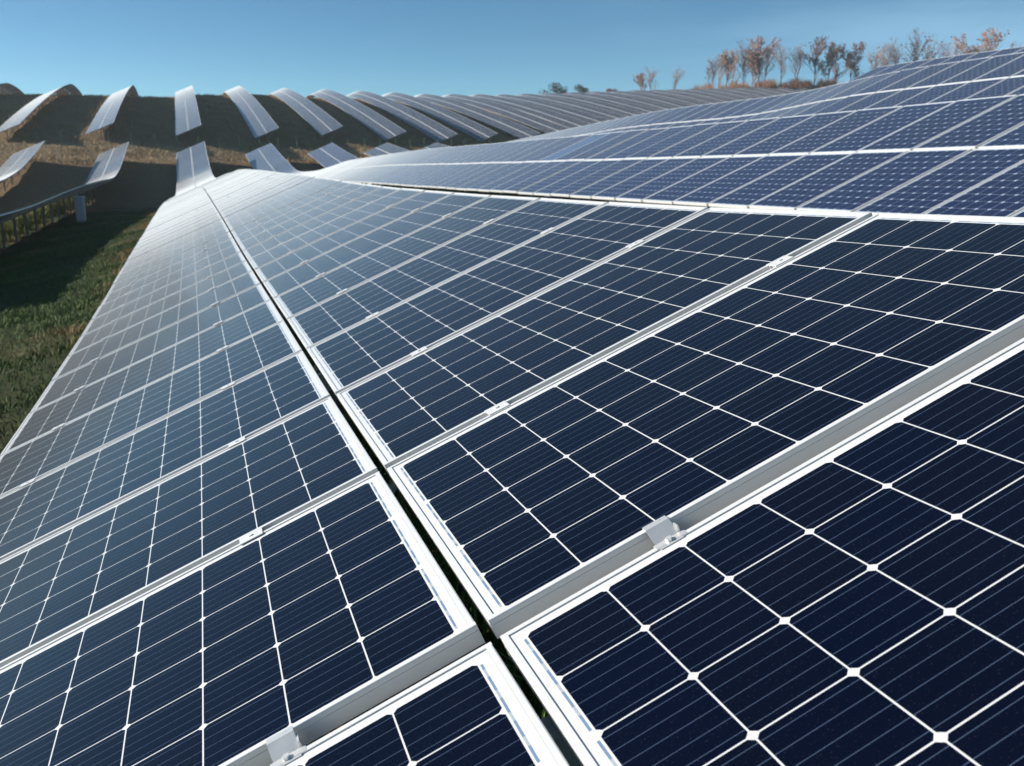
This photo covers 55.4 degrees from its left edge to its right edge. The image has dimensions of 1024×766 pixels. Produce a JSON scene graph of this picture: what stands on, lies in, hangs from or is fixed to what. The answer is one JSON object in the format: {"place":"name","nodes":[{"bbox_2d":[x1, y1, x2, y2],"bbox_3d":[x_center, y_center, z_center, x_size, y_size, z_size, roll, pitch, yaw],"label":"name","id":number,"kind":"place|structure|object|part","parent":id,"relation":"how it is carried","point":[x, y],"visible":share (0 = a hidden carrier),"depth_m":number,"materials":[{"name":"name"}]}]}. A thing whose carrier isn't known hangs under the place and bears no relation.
{"place":"outdoors","nodes":[
{"label":"outdoors","id":0,"kind":"place"},
{"bbox_2d":[0,210,156,451],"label":"green grass","id":1,"kind":"structure","parent":0,"point":[10,320],"depth_m":21.61,"materials":[{"name":"green plant"}]},
{"bbox_2d":[29,210,156,354],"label":"dry grass","id":2,"kind":"structure","parent":0,"point":[120,259],"depth_m":18.79,"materials":[{"name":"green plant"}]},
{"bbox_2d":[0,94,910,743],"bbox_3d":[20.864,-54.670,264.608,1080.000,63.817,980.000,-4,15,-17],"label":"ground","id":3,"kind":"structure","parent":0,"point":[132,188],"depth_m":96.72,"materials":[{"name":"brown soil"}]},
{"bbox_2d":[0,83,22,94],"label":"solar panel row","id":4,"kind":"object","parent":3,"relation":"on","point":[10,88],"visible":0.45,"depth_m":167.38,"materials":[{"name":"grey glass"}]},
{"bbox_2d":[0,141,44,190],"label":"solar panel row","id":5,"kind":"object","parent":3,"relation":"on","point":[16,162],"visible":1,"depth_m":90.11,"materials":[{"name":"grey glass"}]},
{"bbox_2d":[0,84,82,137],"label":"solar panel row","id":6,"kind":"object","parent":3,"relation":"on","point":[18,117],"visible":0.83,"depth_m":127.33,"materials":[{"name":"grey glass"}]},
{"bbox_2d":[0,187,98,253],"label":"yellow weeds","id":7,"kind":"object","parent":3,"relation":"on","point":[8,227],"visible":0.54,"depth_m":55.06,"materials":[{"name":"plant"}]},
{"bbox_2d":[0,142,128,248],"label":"solar panel row","id":8,"kind":"object","parent":3,"relation":"on","point":[106,167],"visible":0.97,"depth_m":70.32,"materials":[{"name":"grey glass"}]},
{"bbox_2d":[73,196,85,222],"bbox_3d":[-22.938,-9.180,51.823,0.540,1.440,0.510,-4,15,-17],"label":"inverter cabinet","id":9,"kind":"object","parent":3,"relation":"on","point":[80,209],"visible":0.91,"depth_m":51.63,"materials":[{"name":"metal"}]},
{"bbox_3d":[-22.987,-9.213,51.585,0.215,1.100,0.023,-4,15,-17],"label":"door","id":10,"kind":"part","parent":9,"relation":"part of","materials":[{"name":"grey metal"}]},
{"bbox_3d":[-22.772,-9.229,51.650,0.215,1.100,0.023,-4,15,-17],"label":"door","id":11,"kind":"part","parent":9,"relation":"part of","materials":[{"name":"grey metal"}]},
{"bbox_2d":[86,85,138,138],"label":"solar panel row","id":12,"kind":"object","parent":3,"relation":"on","point":[106,114],"visible":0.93,"depth_m":126.91,"materials":[{"name":"grey glass"}]},
{"bbox_2d":[175,85,200,139],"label":"solar panel row","id":13,"kind":"object","parent":3,"relation":"on","point":[186,109],"visible":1,"depth_m":135.53,"materials":[{"name":"grey glass"}]},
{"bbox_2d":[222,86,278,141],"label":"solar panel row","id":14,"kind":"object","parent":3,"relation":"on","point":[241,97],"visible":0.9,"depth_m":147.79,"materials":[{"name":"blue glass"}]},
{"bbox_2d":[10,131,503,151],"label":"wire fence","id":15,"kind":"object","parent":3,"relation":"on","point":[348,145],"visible":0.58,"depth_m":118.55,"materials":[{"name":"grey metal"}]},
{"bbox_2d":[0,93,568,172],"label":"hill tufts","id":16,"kind":"object","parent":3,"relation":"on","point":[171,97],"visible":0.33,"depth_m":138.97,"materials":[{"name":"brown plant"}]},
{"bbox_2d":[268,88,342,135],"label":"solar panel row","id":17,"kind":"object","parent":3,"relation":"on","point":[303,107],"visible":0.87,"depth_m":159.62,"materials":[{"name":"blue glass"}]},
{"bbox_2d":[305,89,405,142],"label":"solar panel row","id":18,"kind":"object","parent":3,"relation":"on","point":[358,111],"visible":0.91,"depth_m":167.69,"materials":[{"name":"blue glass"}]},
{"bbox_2d":[365,143,408,156],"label":"solar panel row","id":19,"kind":"object","parent":3,"relation":"on","point":[385,148],"visible":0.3,"depth_m":123.20,"materials":[{"name":"blue glass"}]},
{"bbox_2d":[346,91,456,144],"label":"solar panel row","id":20,"kind":"object","parent":3,"relation":"on","point":[436,131],"visible":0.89,"depth_m":177.59,"materials":[{"name":"blue glass"}]},
{"bbox_2d":[313,414,547,741],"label":"undergrowth","id":21,"kind":"object","parent":3,"relation":"on","point":[543,713],"visible":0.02,"depth_m":4.44,"materials":[{"name":"green plant"}]},
{"bbox_2d":[420,143,450,149],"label":"solar panel row","id":22,"kind":"object","parent":3,"relation":"on","point":[435,145],"visible":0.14,"depth_m":132.51,"materials":[{"name":"blue glass"}]},
{"bbox_2d":[381,92,497,143],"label":"solar panel row","id":23,"kind":"object","parent":3,"relation":"on","point":[475,130],"visible":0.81,"depth_m":190.22,"materials":[{"name":"blue glass"}]},
{"bbox_2d":[414,94,539,138],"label":"solar panel row","id":24,"kind":"object","parent":3,"relation":"on","point":[517,130],"visible":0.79,"depth_m":199.38,"materials":[{"name":"blue glass"}]},
{"bbox_2d":[442,94,567,132],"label":"solar panel row","id":25,"kind":"object","parent":3,"relation":"on","point":[541,124],"visible":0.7,"depth_m":213.35,"materials":[{"name":"grey glass"}]},
{"bbox_2d":[0,141,1023,765],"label":"solar panel row","id":26,"kind":"object","parent":3,"relation":"on","point":[676,485],"visible":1,"depth_m":2.15,"materials":[{"name":"glass"}]},
{"bbox_2d":[470,94,589,127],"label":"solar panel row","id":27,"kind":"object","parent":3,"relation":"on","point":[559,118],"visible":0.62,"depth_m":225.95,"materials":[{"name":"grey glass"}]},
{"bbox_2d":[538,82,562,93],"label":"skyline bush","id":28,"kind":"object","parent":3,"relation":"on","point":[556,87],"visible":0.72,"depth_m":326.55,"materials":[{"name":"green plant"}]},
{"bbox_2d":[495,94,607,123],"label":"solar panel row","id":29,"kind":"object","parent":3,"relation":"on","point":[579,115],"visible":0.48,"depth_m":238.68,"materials":[{"name":"grey glass"}]},
{"bbox_2d":[554,86,567,93],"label":"skyline bush","id":30,"kind":"object","parent":3,"relation":"on","point":[563,91],"visible":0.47,"depth_m":326.76,"materials":[{"name":"green plant"}]},
{"bbox_2d":[516,94,626,119],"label":"solar panel row","id":31,"kind":"object","parent":3,"relation":"on","point":[602,113],"visible":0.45,"depth_m":252.28,"materials":[{"name":"grey glass"}]},
{"bbox_2d":[574,84,589,92],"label":"skyline bush","id":32,"kind":"object","parent":3,"relation":"on","point":[582,90],"visible":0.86,"depth_m":328.87,"materials":[{"name":"green plant"}]},
{"bbox_2d":[539,93,643,116],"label":"solar panel row","id":33,"kind":"object","parent":3,"relation":"on","point":[609,107],"visible":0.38,"depth_m":264.78,"materials":[{"name":"grey glass"}]},
{"bbox_2d":[563,92,659,112],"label":"solar panel row","id":34,"kind":"object","parent":3,"relation":"on","point":[631,106],"visible":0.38,"depth_m":276.10,"materials":[{"name":"grey glass"}]},
{"bbox_2d":[587,91,673,109],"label":"solar panel row","id":35,"kind":"object","parent":3,"relation":"on","point":[651,104],"visible":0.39,"depth_m":286.44,"materials":[{"name":"grey glass"}]},
{"bbox_2d":[245,94,1023,216],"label":"solar panel row","id":36,"kind":"object","parent":3,"relation":"on","point":[964,157],"visible":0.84,"depth_m":13.95,"materials":[{"name":"glass"}]},
{"bbox_2d":[632,72,646,90],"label":"bare tree","id":37,"kind":"object","parent":3,"relation":"on","point":[639,77],"visible":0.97,"depth_m":390.13,"materials":[{"name":"brown plant"}]},
{"bbox_2d":[608,91,689,107],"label":"solar panel row","id":38,"kind":"object","parent":3,"relation":"on","point":[674,104],"visible":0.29,"depth_m":296.96,"materials":[{"name":"grey glass"}]},
{"bbox_2d":[643,66,658,89],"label":"bare tree","id":39,"kind":"object","parent":3,"relation":"on","point":[650,75],"visible":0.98,"depth_m":392.99,"materials":[{"name":"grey plant"}]},
{"bbox_2d":[307,52,1023,184],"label":"solar panel row","id":40,"kind":"object","parent":3,"relation":"on","point":[999,75],"visible":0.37,"depth_m":24.50,"materials":[{"name":"glass"}]},
{"bbox_2d":[626,90,704,105],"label":"solar panel row","id":41,"kind":"object","parent":3,"relation":"on","point":[676,99],"visible":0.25,"depth_m":306.50,"materials":[{"name":"grey glass"}]},
{"bbox_2d":[671,66,684,88],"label":"bare tree","id":42,"kind":"object","parent":3,"relation":"on","point":[676,78],"visible":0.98,"depth_m":394.81,"materials":[{"name":"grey plant"}]},
{"bbox_2d":[648,90,721,103],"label":"solar panel row","id":43,"kind":"object","parent":3,"relation":"on","point":[695,98],"visible":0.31,"depth_m":315.76,"materials":[{"name":"grey glass"}]},
{"bbox_2d":[667,89,733,101],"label":"solar panel row","id":44,"kind":"object","parent":3,"relation":"on","point":[711,97],"visible":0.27,"depth_m":325.41,"materials":[{"name":"grey glass"}]},
{"bbox_2d":[705,54,721,86],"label":"bare tree","id":45,"kind":"object","parent":3,"relation":"on","point":[711,72],"visible":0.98,"depth_m":395.91,"materials":[{"name":"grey plant"}]},
{"bbox_2d":[686,89,745,100],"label":"solar panel row","id":46,"kind":"object","parent":3,"relation":"on","point":[728,96],"visible":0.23,"depth_m":334.50,"materials":[{"name":"grey glass"}]},
{"bbox_2d":[714,51,733,87],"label":"bare tree","id":47,"kind":"object","parent":3,"relation":"on","point":[720,71],"visible":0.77,"depth_m":399.48,"materials":[{"name":"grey plant"}]},
{"bbox_2d":[716,49,741,87],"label":"bare tree","id":48,"kind":"object","parent":3,"relation":"on","point":[726,63],"visible":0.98,"depth_m":394.33,"materials":[{"name":"brown plant"}]},
{"bbox_2d":[701,88,758,98],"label":"solar panel row","id":49,"kind":"object","parent":3,"relation":"on","point":[742,95],"visible":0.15,"depth_m":344.06,"materials":[{"name":"grey glass"}]},
{"bbox_2d":[726,49,742,83],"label":"bare tree","id":50,"kind":"object","parent":3,"relation":"on","point":[733,70],"visible":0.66,"depth_m":404.87,"materials":[{"name":"brown plant"}]},
{"bbox_2d":[732,40,756,85],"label":"bare tree","id":51,"kind":"object","parent":3,"relation":"on","point":[744,58],"visible":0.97,"depth_m":395.51,"materials":[{"name":"brown plant"}]},
{"bbox_2d":[721,88,769,97],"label":"solar panel row","id":52,"kind":"object","parent":3,"relation":"on","point":[755,94],"visible":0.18,"depth_m":352.90,"materials":[{"name":"grey glass"}]},
{"bbox_2d":[740,53,757,85],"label":"bare tree","id":53,"kind":"object","parent":3,"relation":"on","point":[752,69],"visible":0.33,"depth_m":409.71,"materials":[{"name":"brown plant"}]},
{"bbox_2d":[733,87,781,95],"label":"solar panel row","id":54,"kind":"object","parent":3,"relation":"on","point":[761,91],"visible":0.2,"depth_m":362.47,"materials":[{"name":"grey glass"}]},
{"bbox_2d":[666,76,851,89],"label":"russet thicket","id":55,"kind":"object","parent":3,"relation":"on","point":[806,84],"visible":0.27,"depth_m":391.15,"materials":[{"name":"brown plant"}]},
{"bbox_2d":[746,35,781,80],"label":"bare tree","id":56,"kind":"object","parent":3,"relation":"on","point":[758,63],"visible":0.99,"depth_m":394.57,"materials":[{"name":"brown plant"}]},
{"bbox_2d":[760,44,778,82],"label":"bare tree","id":57,"kind":"object","parent":3,"relation":"on","point":[767,65],"visible":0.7,"depth_m":405.93,"materials":[{"name":"brown plant"}]},
{"bbox_2d":[751,87,789,94],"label":"solar panel row","id":58,"kind":"object","parent":3,"relation":"on","point":[774,90],"visible":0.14,"depth_m":371.37,"materials":[{"name":"grey glass"}]},
{"bbox_2d":[768,41,787,82],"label":"bare tree","id":59,"kind":"object","parent":3,"relation":"on","point":[780,60],"visible":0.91,"depth_m":400.54,"materials":[{"name":"brown plant"}]},
{"bbox_2d":[772,87,801,92],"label":"solar panel row","id":60,"kind":"object","parent":3,"relation":"on","point":[786,89],"visible":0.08,"depth_m":379.16,"materials":[{"name":"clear glass"}]},
{"bbox_2d":[786,43,805,83],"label":"bare tree","id":61,"kind":"object","parent":3,"relation":"on","point":[799,56],"visible":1,"depth_m":398.57,"materials":[{"name":"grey plant"}]},
{"bbox_2d":[787,86,808,91],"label":"solar panel row","id":62,"kind":"object","parent":3,"relation":"on","point":[801,89],"visible":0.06,"depth_m":386.52,"materials":[{"name":"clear glass"}]},
{"bbox_2d":[797,35,828,85],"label":"bare tree","id":63,"kind":"object","parent":3,"relation":"on","point":[816,54],"visible":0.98,"depth_m":398.93,"materials":[{"name":"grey plant"}]},
{"bbox_2d":[819,42,845,83],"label":"bare tree","id":64,"kind":"object","parent":3,"relation":"on","point":[830,60],"visible":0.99,"depth_m":399.70,"materials":[{"name":"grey plant"}]},
{"bbox_2d":[831,62,848,82],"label":"bare tree","id":65,"kind":"object","parent":3,"relation":"on","point":[836,70],"visible":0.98,"depth_m":403.74,"materials":[{"name":"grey plant"}]},
{"bbox_2d":[838,41,866,79],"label":"bare tree","id":66,"kind":"object","parent":3,"relation":"on","point":[852,65],"visible":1,"depth_m":401.25,"materials":[{"name":"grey plant"}]},
{"bbox_2d":[862,46,892,69],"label":"bare tree","id":67,"kind":"object","parent":3,"relation":"on","point":[875,62],"visible":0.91,"depth_m":405.29,"materials":[{"name":"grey plant"}]},
{"bbox_2d":[876,43,900,65],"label":"bare tree","id":68,"kind":"object","parent":3,"relation":"on","point":[889,53],"visible":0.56,"depth_m":408.07,"materials":[{"name":"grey plant"}]},
{"bbox_2d":[875,37,903,64],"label":"bare tree","id":69,"kind":"object","parent":3,"relation":"on","point":[894,50],"visible":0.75,"depth_m":404.86,"materials":[{"name":"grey plant"}]},
{"bbox_2d":[896,27,937,62],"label":"bare tree","id":70,"kind":"object","parent":3,"relation":"on","point":[915,54],"visible":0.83,"depth_m":404.89,"materials":[{"name":"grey plant"}]},
{"bbox_2d":[920,37,947,59],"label":"bare tree","id":71,"kind":"object","parent":3,"relation":"on","point":[930,56],"visible":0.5,"depth_m":410.53,"materials":[{"name":"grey plant"}]},
{"bbox_2d":[848,46,1023,81],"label":"solar panel row","id":72,"kind":"object","parent":3,"relation":"on","point":[881,70],"visible":0.2,"depth_m":33.66,"materials":[{"name":"glass"}]},
{"bbox_2d":[939,36,969,56],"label":"bare tree","id":73,"kind":"object","parent":3,"relation":"on","point":[961,47],"visible":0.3,"depth_m":414.03,"materials":[{"name":"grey plant"}]},
{"bbox_2d":[951,27,1009,54],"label":"bare tree","id":74,"kind":"object","parent":3,"relation":"on","point":[985,38],"visible":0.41,"depth_m":413.35,"materials":[{"name":"brown plant"}]},
{"bbox_2d":[0,0,1023,99],"label":"sky","id":75,"kind":"structure","parent":0,"point":[160,48],"materials":[{"name":"blue"}]}
]}

